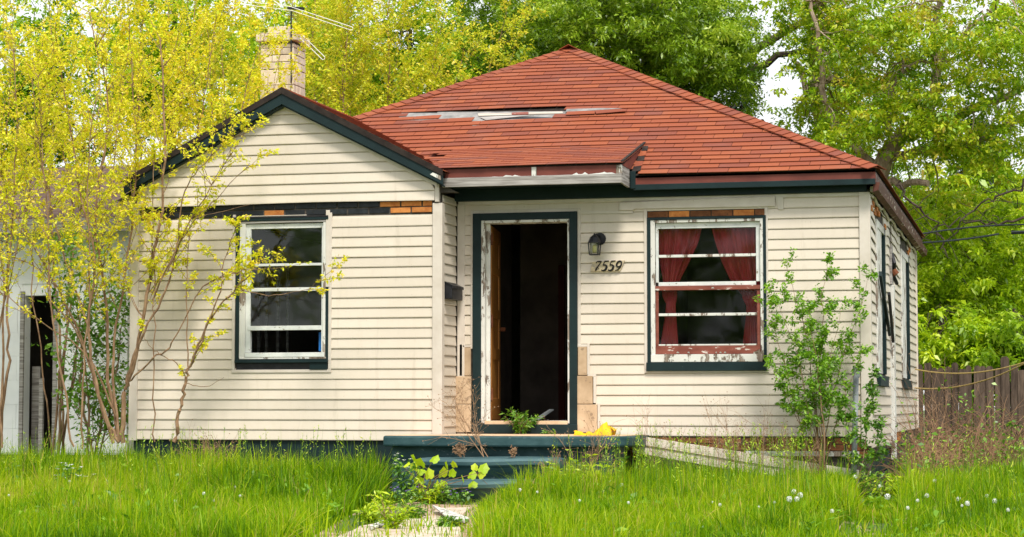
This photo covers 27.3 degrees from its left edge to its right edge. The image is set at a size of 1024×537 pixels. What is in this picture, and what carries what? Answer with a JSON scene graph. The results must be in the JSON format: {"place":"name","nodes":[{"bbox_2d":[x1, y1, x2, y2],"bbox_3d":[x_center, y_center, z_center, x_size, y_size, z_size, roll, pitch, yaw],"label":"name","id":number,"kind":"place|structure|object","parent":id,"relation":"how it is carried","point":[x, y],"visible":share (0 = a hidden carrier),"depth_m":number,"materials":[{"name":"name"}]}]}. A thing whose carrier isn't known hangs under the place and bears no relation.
{"place":"outdoors","nodes":[
{"label":"outdoors","id":0,"kind":"place"},
{"bbox_2d":[315,502,479,536],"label":"path","id":1,"kind":"structure","parent":0,"point":[452,507],"depth_m":15.72,"materials":[{"name":"concrete"}]},
{"bbox_2d":[370,520,383,529],"bbox_3d":[-0.979,1.936,16.067,0.076,0.033,1.317,0,-4,6],"label":"plank","id":2,"kind":"object","parent":1,"relation":"on","point":[378,524],"visible":0.53,"depth_m":15.70,"materials":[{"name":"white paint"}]},
{"bbox_2d":[368,490,417,528],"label":"weed","id":3,"kind":"object","parent":1,"relation":"on","point":[396,518],"visible":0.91,"depth_m":15.68,"materials":[{"name":"green plant"}]},
{"bbox_2d":[390,452,424,499],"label":"flowering plant","id":4,"kind":"object","parent":1,"relation":"on","point":[399,478],"visible":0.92,"depth_m":19.23,"materials":[{"name":"green plant"}]},
{"bbox_2d":[386,486,428,503],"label":"flowering plant","id":5,"kind":"object","parent":1,"relation":"on","point":[410,493],"visible":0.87,"depth_m":18.77,"materials":[{"name":"green plant"}]},
{"bbox_2d":[410,477,446,503],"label":"weed","id":6,"kind":"object","parent":1,"relation":"on","point":[430,497],"visible":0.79,"depth_m":18.98,"materials":[{"name":"green plant"}]},
{"bbox_2d":[432,485,449,503],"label":"weed","id":7,"kind":"object","parent":1,"relation":"on","point":[440,499],"visible":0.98,"depth_m":19.01,"materials":[{"name":"green plant"}]},
{"bbox_2d":[402,454,489,494],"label":"grape vine","id":8,"kind":"object","parent":1,"relation":"on","point":[483,469],"visible":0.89,"depth_m":19.18,"materials":[{"name":"green plant"}]},
{"bbox_2d":[433,505,467,522],"bbox_3d":[-0.463,1.974,17.012,0.176,0.065,1.647,1,-4,-8],"label":"plank","id":9,"kind":"object","parent":1,"relation":"on","point":[443,511],"visible":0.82,"depth_m":17.08,"materials":[{"name":"white paint"}]},
{"bbox_2d":[437,487,473,504],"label":"flowering plant","id":10,"kind":"object","parent":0,"point":[451,496],"visible":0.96,"depth_m":18.93,"materials":[{"name":"green plant"}]},
{"bbox_2d":[0,0,1023,409],"label":"sky","id":11,"kind":"structure","parent":0,"point":[793,85],"materials":[{"name":"white"}]},
{"bbox_2d":[0,410,1023,536],"bbox_3d":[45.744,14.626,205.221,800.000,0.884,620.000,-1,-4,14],"label":"ground","id":12,"kind":"structure","parent":0,"point":[351,521],"depth_m":16.37,"materials":[{"name":"green plant"}]},
{"bbox_2d":[0,0,61,450],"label":"yellow sapling","id":13,"kind":"object","parent":12,"relation":"on","point":[3,382],"visible":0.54,"depth_m":24.01,"materials":[{"name":"yellow leaves"},{"name":"brown bark"}]},
{"bbox_2d":[0,0,79,447],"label":"yellow sapling","id":14,"kind":"object","parent":12,"relation":"on","point":[12,224],"visible":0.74,"depth_m":21.77,"materials":[{"name":"yellow leaves"},{"name":"brown bark"}]},
{"bbox_2d":[0,25,131,448],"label":"yellow sapling","id":15,"kind":"object","parent":12,"relation":"on","point":[96,153],"visible":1,"depth_m":21.16,"materials":[{"name":"yellow leaves"},{"name":"brown bark"}]},
{"bbox_2d":[0,0,132,168],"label":"leafy tree","id":16,"kind":"object","parent":12,"relation":"on","point":[18,25],"visible":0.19,"depth_m":35.60,"materials":[{"name":"yellow plant"}]},
{"bbox_2d":[0,165,139,461],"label":"white house","id":17,"kind":"structure","parent":12,"relation":"on","point":[25,408],"depth_m":25.89,"materials":[{"name":"white plaster"},{"name":"brown shingle"},{"name":"weathered grey wood"}]},
{"bbox_2d":[54,462,96,483],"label":"flowering plant","id":18,"kind":"object","parent":12,"relation":"on","point":[67,467],"visible":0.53,"depth_m":19.11,"materials":[{"name":"green plant"}]},
{"bbox_2d":[0,0,150,443],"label":"yellow sapling","id":19,"kind":"object","parent":12,"relation":"on","point":[93,260],"visible":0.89,"depth_m":21.43,"materials":[{"name":"yellow leaves"},{"name":"brown bark"}]},
{"bbox_2d":[30,221,129,456],"bbox_3d":[-4.420,0.928,22.789,1.609,2.890,1.283,-1,-4,14],"label":"green shrub","id":20,"kind":"object","parent":12,"relation":"on","point":[76,399],"visible":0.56,"depth_m":22.68,"materials":[{"name":"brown plant"}]},
{"bbox_2d":[0,0,195,456],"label":"yellow sapling","id":21,"kind":"object","parent":12,"relation":"on","point":[62,431],"visible":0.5,"depth_m":23.93,"materials":[{"name":"yellow leaves"},{"name":"brown bark"}]},
{"bbox_2d":[59,0,306,153],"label":"leafy tree","id":22,"kind":"object","parent":12,"relation":"on","point":[147,51],"visible":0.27,"depth_m":35.26,"materials":[{"name":"yellow plant"}]},
{"bbox_2d":[90,0,292,271],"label":"yellow sapling","id":23,"kind":"object","parent":12,"relation":"on","point":[195,106],"visible":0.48,"depth_m":24.13,"materials":[{"name":"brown plant"}]},
{"bbox_2d":[169,419,240,462],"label":"dry weed","id":24,"kind":"object","parent":12,"relation":"on","point":[202,445],"visible":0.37,"depth_m":20.93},
{"bbox_2d":[140,113,279,441],"bbox_3d":[-3.099,0.078,20.926,1.494,3.282,0.605,-2,-4,23],"label":"yellow sapling","id":25,"kind":"object","parent":12,"relation":"on","point":[148,263],"visible":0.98,"depth_m":21.07,"materials":[{"name":"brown plant"}]},
{"bbox_2d":[142,0,280,163],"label":"yellow sapling","id":26,"kind":"object","parent":12,"relation":"on","point":[215,70],"visible":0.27,"depth_m":33.13,"materials":[{"name":"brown plant"}]},
{"bbox_2d":[196,429,233,462],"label":"dry weed","id":27,"kind":"object","parent":12,"relation":"on","point":[210,444],"visible":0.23,"depth_m":20.94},
{"bbox_2d":[137,206,349,442],"bbox_3d":[-2.675,0.530,20.802,2.335,2.383,0.516,-2,-4,22],"label":"yellow sapling","id":28,"kind":"object","parent":12,"relation":"on","point":[210,319],"visible":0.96,"depth_m":20.92,"materials":[{"name":"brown plant"}]},
{"bbox_2d":[187,0,310,237],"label":"yellow sapling","id":29,"kind":"object","parent":12,"relation":"on","point":[297,29],"visible":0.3,"depth_m":25.83,"materials":[{"name":"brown plant"}]},
{"bbox_2d":[203,0,375,115],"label":"leafy tree","id":30,"kind":"object","parent":12,"relation":"on","point":[280,18],"visible":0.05,"depth_m":37.50,"materials":[{"name":"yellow plant"}]},
{"bbox_2d":[238,0,395,115],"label":"leafy tree","id":31,"kind":"object","parent":12,"relation":"on","point":[332,95],"visible":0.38,"depth_m":31.29,"materials":[{"name":"yellow plant"}]},
{"bbox_2d":[353,501,381,524],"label":"weed","id":32,"kind":"object","parent":12,"relation":"on","point":[366,513],"visible":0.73,"depth_m":16.31,"materials":[{"name":"green plant"}]},
{"bbox_2d":[305,0,501,115],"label":"budding sapling","id":33,"kind":"object","parent":12,"relation":"on","point":[380,90],"visible":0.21,"depth_m":32.13,"materials":[{"name":"yellow plant"}]},
{"bbox_2d":[393,496,429,517],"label":"weed","id":34,"kind":"object","parent":12,"relation":"on","point":[421,511],"visible":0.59,"depth_m":16.98,"materials":[{"name":"green plant"}]},
{"bbox_2d":[305,0,520,115],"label":"leafy tree","id":35,"kind":"object","parent":12,"relation":"on","point":[429,40],"visible":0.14,"depth_m":35.05,"materials":[{"name":"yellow plant"}]},
{"bbox_2d":[318,0,549,114],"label":"budding sapling","id":36,"kind":"object","parent":12,"relation":"on","point":[432,75],"visible":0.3,"depth_m":31.65,"materials":[{"name":"yellow plant"}]},
{"bbox_2d":[433,515,463,526],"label":"weed","id":37,"kind":"object","parent":12,"relation":"on","point":[447,522],"visible":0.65,"depth_m":15.97,"materials":[{"name":"green plant"}]},
{"bbox_2d":[424,0,547,92],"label":"leafy tree","id":38,"kind":"object","parent":12,"relation":"on","point":[472,2],"visible":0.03,"depth_m":38.73,"materials":[{"name":"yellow plant"}]},
{"bbox_2d":[5,456,1016,536],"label":"flowers","id":39,"kind":"object","parent":12,"relation":"on","point":[474,506],"visible":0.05,"depth_m":16.86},
{"bbox_2d":[0,422,1022,513],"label":"seed stems","id":40,"kind":"object","parent":12,"relation":"on","point":[640,465],"visible":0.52,"depth_m":17.84,"materials":[{"name":"green plant"}]},
{"bbox_2d":[0,419,1023,484],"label":"seed heads","id":41,"kind":"object","parent":40,"relation":"attached to","point":[730,450],"visible":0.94,"depth_m":18.19,"materials":[{"name":"plant"}]},
{"bbox_2d":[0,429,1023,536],"bbox_3d":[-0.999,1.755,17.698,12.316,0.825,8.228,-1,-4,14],"label":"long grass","id":42,"kind":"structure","parent":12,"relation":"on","point":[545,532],"depth_m":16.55,"materials":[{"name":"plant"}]},
{"bbox_2d":[0,0,310,442],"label":"yellow sapling","id":43,"kind":"object","parent":42,"relation":"on","point":[118,434],"visible":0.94,"depth_m":21.45,"materials":[{"name":"yellow leaves"},{"name":"brown bark"}]},
{"bbox_2d":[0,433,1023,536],"bbox_3d":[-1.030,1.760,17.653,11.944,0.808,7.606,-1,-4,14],"label":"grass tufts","id":44,"kind":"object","parent":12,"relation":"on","point":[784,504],"visible":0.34,"depth_m":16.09,"materials":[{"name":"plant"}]},
{"bbox_2d":[0,408,1023,515],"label":"seed stalks","id":45,"kind":"object","parent":12,"relation":"on","point":[671,483],"visible":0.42,"depth_m":17.79,"materials":[{"name":"green plant"}]},
{"bbox_2d":[5,453,1023,536],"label":"lawn weeds","id":46,"kind":"object","parent":12,"relation":"on","point":[719,533],"visible":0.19,"depth_m":16.42,"materials":[{"name":"green plant"}]},
{"bbox_2d":[383,434,648,501],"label":"porch steps","id":47,"kind":"structure","parent":12,"relation":"on","point":[532,448],"depth_m":19.82,"materials":[{"name":"green concrete"}]},
{"bbox_2d":[452,442,466,456],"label":"dry weed","id":48,"kind":"object","parent":47,"relation":"on","point":[460,450],"visible":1,"depth_m":19.70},
{"bbox_2d":[425,376,498,456],"bbox_3d":[-0.474,1.381,19.962,0.715,0.796,0.692,0,-4,1],"label":"dry weed","id":49,"kind":"object","parent":47,"relation":"on","point":[475,425],"visible":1,"depth_m":19.85,"materials":[{"name":"plant"}]},
{"bbox_2d":[508,445,516,457],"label":"dry weed","id":50,"kind":"object","parent":47,"relation":"on","point":[513,451],"visible":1,"depth_m":19.60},
{"bbox_2d":[499,406,543,433],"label":"weed","id":51,"kind":"object","parent":47,"relation":"on","point":[519,427],"visible":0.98,"depth_m":21.10,"materials":[{"name":"green plant"}]},
{"bbox_2d":[574,422,615,435],"bbox_3d":[0.773,1.511,19.946,0.394,0.128,0.260,-1,-4,14],"label":"yellow cloth","id":52,"kind":"object","parent":47,"relation":"on","point":[603,427],"visible":0.9,"depth_m":19.86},
{"bbox_2d":[117,26,927,497],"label":"house","id":53,"kind":"structure","parent":12,"relation":"on","point":[501,196],"depth_m":21.28,"materials":[{"name":"wood"}]},
{"bbox_2d":[233,215,327,369],"bbox_3d":[-2.322,0.245,21.393,1.025,1.564,0.186,-1,-4,14],"label":"window","id":54,"kind":"structure","parent":53,"relation":"in","point":[244,328],"depth_m":21.34,"materials":[{"name":"green paint"}]},
{"bbox_2d":[233,0,352,82],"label":"roof antenna","id":55,"kind":"object","parent":53,"relation":"attached to","point":[290,8],"visible":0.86,"depth_m":26.21,"materials":[{"name":"black metal"}]},
{"bbox_2d":[319,332,320,350],"bbox_3d":[-1.931,0.739,21.313,0.031,0.193,0.030,-1,-4,14],"label":"plastic strip","id":56,"kind":"object","parent":53,"relation":"on","point":[319,341],"visible":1,"depth_m":21.30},
{"bbox_2d":[445,281,463,300],"bbox_3d":[-0.582,0.226,21.193,0.090,0.177,0.420,-1,-4,14],"label":"mailbox","id":57,"kind":"object","parent":53,"relation":"attached to","point":[454,291],"visible":1,"depth_m":21.07,"materials":[{"name":"black metal"}]},
{"bbox_2d":[491,226,505,419],"bbox_3d":[-0.155,0.577,21.933,0.100,1.983,0.832,0,-4,6],"label":"door","id":58,"kind":"structure","parent":53,"relation":"in","point":[495,234],"depth_m":21.95,"materials":[{"name":"brown wood"}]},
{"bbox_2d":[538,409,553,419],"bbox_3d":[0.311,1.523,21.815,0.260,0.141,0.070,3,-5,-38],"label":"metal scrap","id":59,"kind":"object","parent":53,"relation":"on","point":[547,412],"visible":0.64,"depth_m":21.84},
{"bbox_2d":[588,233,605,255],"bbox_3d":[0.844,-0.247,21.074,0.158,0.232,0.184,-1,-4,14],"label":"wall lantern","id":60,"kind":"object","parent":53,"relation":"attached to","point":[599,239],"depth_m":21.04,"materials":[{"name":"black metal"}]},
{"bbox_2d":[590,260,624,271],"bbox_3d":[0.954,-0.025,21.102,0.354,0.110,0.030,-1,-4,14],"label":"house number plaque","id":61,"kind":"object","parent":53,"relation":"attached to","point":[603,266],"visible":1,"depth_m":21.10,"materials":[{"name":"beige wood"}]},
{"bbox_2d":[659,228,701,343],"bbox_3d":[1.678,0.172,21.070,0.470,1.252,0.066,-1,-4,14],"label":"curtain","id":62,"kind":"object","parent":53,"relation":"hanging from","point":[678,241],"visible":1,"depth_m":21.09,"materials":[{"name":"red fabric"}]},
{"bbox_2d":[646,215,766,370],"bbox_3d":[1.932,0.251,20.923,1.195,1.527,0.190,-1,-4,14],"label":"window","id":63,"kind":"structure","parent":53,"relation":"in","point":[660,357],"depth_m":20.86,"materials":[{"name":"green paint"}]},
{"bbox_2d":[711,227,759,343],"bbox_3d":[2.219,0.172,20.936,0.500,1.247,0.065,-1,-4,14],"label":"curtain","id":64,"kind":"object","parent":53,"relation":"hanging from","point":[742,240],"visible":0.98,"depth_m":20.93,"materials":[{"name":"red fabric"}]},
{"bbox_2d":[874,219,888,386],"bbox_3d":[3.765,0.377,21.915,0.195,1.690,1.190,-1,-4,14],"label":"window","id":65,"kind":"structure","parent":53,"relation":"in","point":[881,346],"depth_m":21.79,"materials":[{"name":"green paint"}]},
{"bbox_2d":[899,249,911,389],"bbox_3d":[4.774,0.646,25.978,0.195,1.675,1.480,-1,-4,14],"label":"window","id":66,"kind":"structure","parent":53,"relation":"in","point":[904,259],"depth_m":25.85,"materials":[{"name":"green paint"}]},
{"bbox_2d":[922,233,998,243],"bbox_3d":[6.204,-0.419,29.306,1.995,0.262,0.028,4,-5,-45],"label":"power cable","id":67,"kind":"object","parent":53,"relation":"attached to","point":[960,239],"visible":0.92,"depth_m":29.31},
{"bbox_2d":[915,362,1023,373],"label":"rope","id":68,"kind":"object","parent":53,"relation":"attached to","point":[971,372],"visible":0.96,"depth_m":27.27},
{"bbox_2d":[915,363,1023,388],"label":"rope","id":69,"kind":"object","parent":53,"relation":"attached to","point":[975,382],"visible":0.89,"depth_m":26.56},
{"bbox_2d":[923,224,1023,233],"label":"power cable","id":70,"kind":"object","parent":53,"relation":"attached to","point":[972,227],"visible":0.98,"depth_m":29.10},
{"bbox_2d":[534,448,586,475],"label":"dry weed","id":71,"kind":"object","parent":12,"relation":"on","point":[554,458],"visible":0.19,"depth_m":19.35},
{"bbox_2d":[141,16,1007,436],"bbox_3d":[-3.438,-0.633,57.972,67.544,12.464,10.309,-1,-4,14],"label":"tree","id":72,"kind":"object","parent":12,"relation":"on","point":[431,44],"depth_m":55.29,"materials":[{"name":"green plant"}]},
{"bbox_2d":[543,454,612,481],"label":"weed","id":73,"kind":"object","parent":12,"relation":"on","point":[587,455],"visible":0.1,"depth_m":19.15,"materials":[{"name":"green plant"}]},
{"bbox_2d":[540,402,622,472],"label":"dry weed","id":74,"kind":"object","parent":12,"relation":"on","point":[595,451],"visible":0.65,"depth_m":19.60,"materials":[{"name":"plant"}]},
{"bbox_2d":[574,456,629,478],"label":"weed","id":75,"kind":"object","parent":12,"relation":"on","point":[612,465],"visible":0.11,"depth_m":19.27,"materials":[{"name":"green plant"}]},
{"bbox_2d":[440,0,810,117],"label":"maple tree","id":76,"kind":"object","parent":12,"relation":"on","point":[691,46],"visible":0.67,"depth_m":33.68,"materials":[{"name":"green plant"}]},
{"bbox_2d":[626,395,690,466],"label":"dry weed","id":77,"kind":"object","parent":12,"relation":"on","point":[657,439],"visible":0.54,"depth_m":20.33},
{"bbox_2d":[674,392,764,473],"bbox_3d":[1.989,1.685,20.103,0.840,1.061,0.647,1,-4,-21],"label":"dry weed","id":78,"kind":"object","parent":12,"relation":"on","point":[736,447],"visible":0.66,"depth_m":20.13,"materials":[{"name":"plant"}]},
{"bbox_2d":[690,391,790,478],"bbox_3d":[2.100,1.687,20.219,1.080,1.046,0.809,2,-4,-22],"label":"dry weed","id":79,"kind":"object","parent":12,"relation":"on","point":[746,441],"visible":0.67,"depth_m":20.18,"materials":[{"name":"plant"}]},
{"bbox_2d":[632,437,858,482],"bbox_3d":[2.243,1.883,20.431,2.214,0.536,0.034,-1,-4,16],"label":"fallen siding","id":80,"kind":"object","parent":12,"relation":"on","point":[693,449],"visible":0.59,"depth_m":20.53,"materials":[{"name":"wood"}]},
{"bbox_2d":[757,414,815,471],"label":"dry weed","id":81,"kind":"object","parent":12,"relation":"on","point":[788,447],"visible":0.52,"depth_m":20.04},
{"bbox_2d":[790,423,833,474],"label":"dry weed","id":82,"kind":"object","parent":12,"relation":"on","point":[807,454],"visible":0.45,"depth_m":20.05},
{"bbox_2d":[753,247,878,476],"bbox_3d":[2.894,0.998,20.149,1.098,2.435,0.687,2,-4,-22],"label":"green shrub","id":83,"kind":"object","parent":12,"relation":"on","point":[824,367],"visible":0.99,"depth_m":20.14,"materials":[{"name":"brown plant"}]},
{"bbox_2d":[851,365,859,480],"bbox_3d":[3.278,1.579,20.216,0.068,1.305,0.292,-2,-4,22],"label":"leaning pipe","id":84,"kind":"object","parent":12,"relation":"on","point":[855,390],"visible":0.56,"depth_m":20.26,"materials":[{"name":"metal"}]},
{"bbox_2d":[831,364,890,485],"bbox_3d":[3.296,1.553,19.933,0.563,1.304,0.414,-1,-4,14],"label":"green shrub","id":85,"kind":"object","parent":12,"relation":"on","point":[871,390],"visible":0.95,"depth_m":19.92,"materials":[{"name":"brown plant"}]},
{"bbox_2d":[851,463,883,497],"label":"weed","id":86,"kind":"object","parent":12,"relation":"on","point":[865,487],"visible":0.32,"depth_m":19.50,"materials":[{"name":"green plant"}]},
{"bbox_2d":[766,0,994,174],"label":"mottled tree","id":87,"kind":"object","parent":12,"relation":"on","point":[831,87],"visible":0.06,"depth_m":37.85,"materials":[{"name":"green plant"}]},
{"bbox_2d":[746,0,1023,235],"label":"spreading tree","id":88,"kind":"object","parent":12,"relation":"on","point":[942,132],"visible":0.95,"depth_m":32.80,"materials":[{"name":"green plant"}]},
{"bbox_2d":[896,180,972,273],"bbox_3d":[5.845,-0.588,29.814,1.266,1.343,0.493,-1,-4,14],"label":"bare branch","id":89,"kind":"object","parent":88,"relation":"attached to","point":[909,200],"visible":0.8,"depth_m":29.79,"materials":[{"name":"brown plant"}]},
{"bbox_2d":[922,196,1023,255],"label":"bare branch","id":90,"kind":"object","parent":88,"relation":"attached to","point":[1003,222],"visible":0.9,"depth_m":29.57,"materials":[{"name":"brown plant"}]},
{"bbox_2d":[941,178,1023,271],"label":"bare branch","id":91,"kind":"object","parent":88,"relation":"attached to","point":[1001,194],"visible":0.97,"depth_m":29.56,"materials":[{"name":"brown plant"}]},
{"bbox_2d":[862,469,915,497],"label":"weed","id":92,"kind":"object","parent":12,"relation":"on","point":[881,492],"visible":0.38,"depth_m":19.69,"materials":[{"name":"green plant"}]},
{"bbox_2d":[888,161,962,287],"bbox_3d":[7.293,0.679,39.326,3.250,5.585,3.375,-1,-4,14],"label":"leafy tree","id":93,"kind":"object","parent":12,"relation":"on","point":[908,197],"visible":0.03,"depth_m":38.98,"materials":[{"name":"green plant"}]},
{"bbox_2d":[898,348,959,451],"bbox_3d":[4.647,1.678,24.309,0.760,1.536,1.191,2,-4,-30],"label":"dry weed","id":94,"kind":"object","parent":12,"relation":"on","point":[925,405],"visible":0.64,"depth_m":24.15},
{"bbox_2d":[905,359,959,455],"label":"dry weed","id":95,"kind":"object","parent":12,"relation":"on","point":[930,415],"visible":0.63,"depth_m":25.52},
{"bbox_2d":[900,385,977,459],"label":"dry weed","id":96,"kind":"object","parent":12,"relation":"on","point":[941,426],"visible":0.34,"depth_m":24.80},
{"bbox_2d":[918,367,973,457],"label":"dry weed","id":97,"kind":"object","parent":12,"relation":"on","point":[943,413],"visible":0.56,"depth_m":25.95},
{"bbox_2d":[871,378,1023,482],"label":"bramble leaves","id":98,"kind":"object","parent":12,"relation":"on","point":[984,438],"visible":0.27,"depth_m":22.11,"materials":[{"name":"plant"}]},
{"bbox_2d":[873,378,1023,484],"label":"bramble tangle","id":99,"kind":"object","parent":12,"relation":"on","point":[991,450],"visible":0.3,"depth_m":22.45,"materials":[{"name":"plant"}]},
{"bbox_2d":[876,454,1020,494],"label":"back grass","id":100,"kind":"structure","parent":12,"relation":"on","point":[889,482],"depth_m":22.23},
{"bbox_2d":[903,141,1023,422],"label":"leafy tree","id":101,"kind":"object","parent":12,"relation":"on","point":[983,180],"visible":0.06,"depth_m":39.52,"materials":[{"name":"green plant"}]},
{"bbox_2d":[917,293,1010,422],"bbox_3d":[6.555,1.728,32.534,2.805,2.601,3.269,-1,-4,14],"label":"leafy tree","id":102,"kind":"object","parent":12,"relation":"on","point":[939,346],"visible":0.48,"depth_m":31.75,"materials":[{"name":"green plant"}]},
{"bbox_2d":[913,204,1023,435],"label":"leafy tree","id":103,"kind":"object","parent":12,"relation":"on","point":[944,281],"visible":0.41,"depth_m":33.41,"materials":[{"name":"green plant"}]},
{"bbox_2d":[917,356,1023,454],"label":"board fence","id":104,"kind":"object","parent":12,"relation":"on","point":[1004,385],"visible":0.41,"depth_m":29.96,"materials":[{"name":"wood"}]},
{"bbox_2d":[929,170,1023,407],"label":"leafy tree","id":105,"kind":"object","parent":12,"relation":"on","point":[1016,266],"visible":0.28,"depth_m":34.34,"materials":[{"name":"green plant"}]},
{"bbox_2d":[947,297,1023,434],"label":"leafy tree","id":106,"kind":"object","parent":12,"relation":"on","point":[1010,338],"visible":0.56,"depth_m":31.24,"materials":[{"name":"green plant"}]},
{"bbox_2d":[720,86,764,119],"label":"leafy tree","id":107,"kind":"object","parent":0,"point":[738,106],"depth_m":43.06,"materials":[{"name":"green plant"}]},
{"bbox_2d":[938,114,1016,430],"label":"leafy tree","id":108,"kind":"object","parent":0,"point":[961,170],"visible":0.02,"depth_m":43.75,"materials":[{"name":"green plant"}]},
{"bbox_2d":[1011,230,1023,233],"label":"power cable","id":109,"kind":"object","parent":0,"point":[1017,232],"visible":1,"depth_m":29.93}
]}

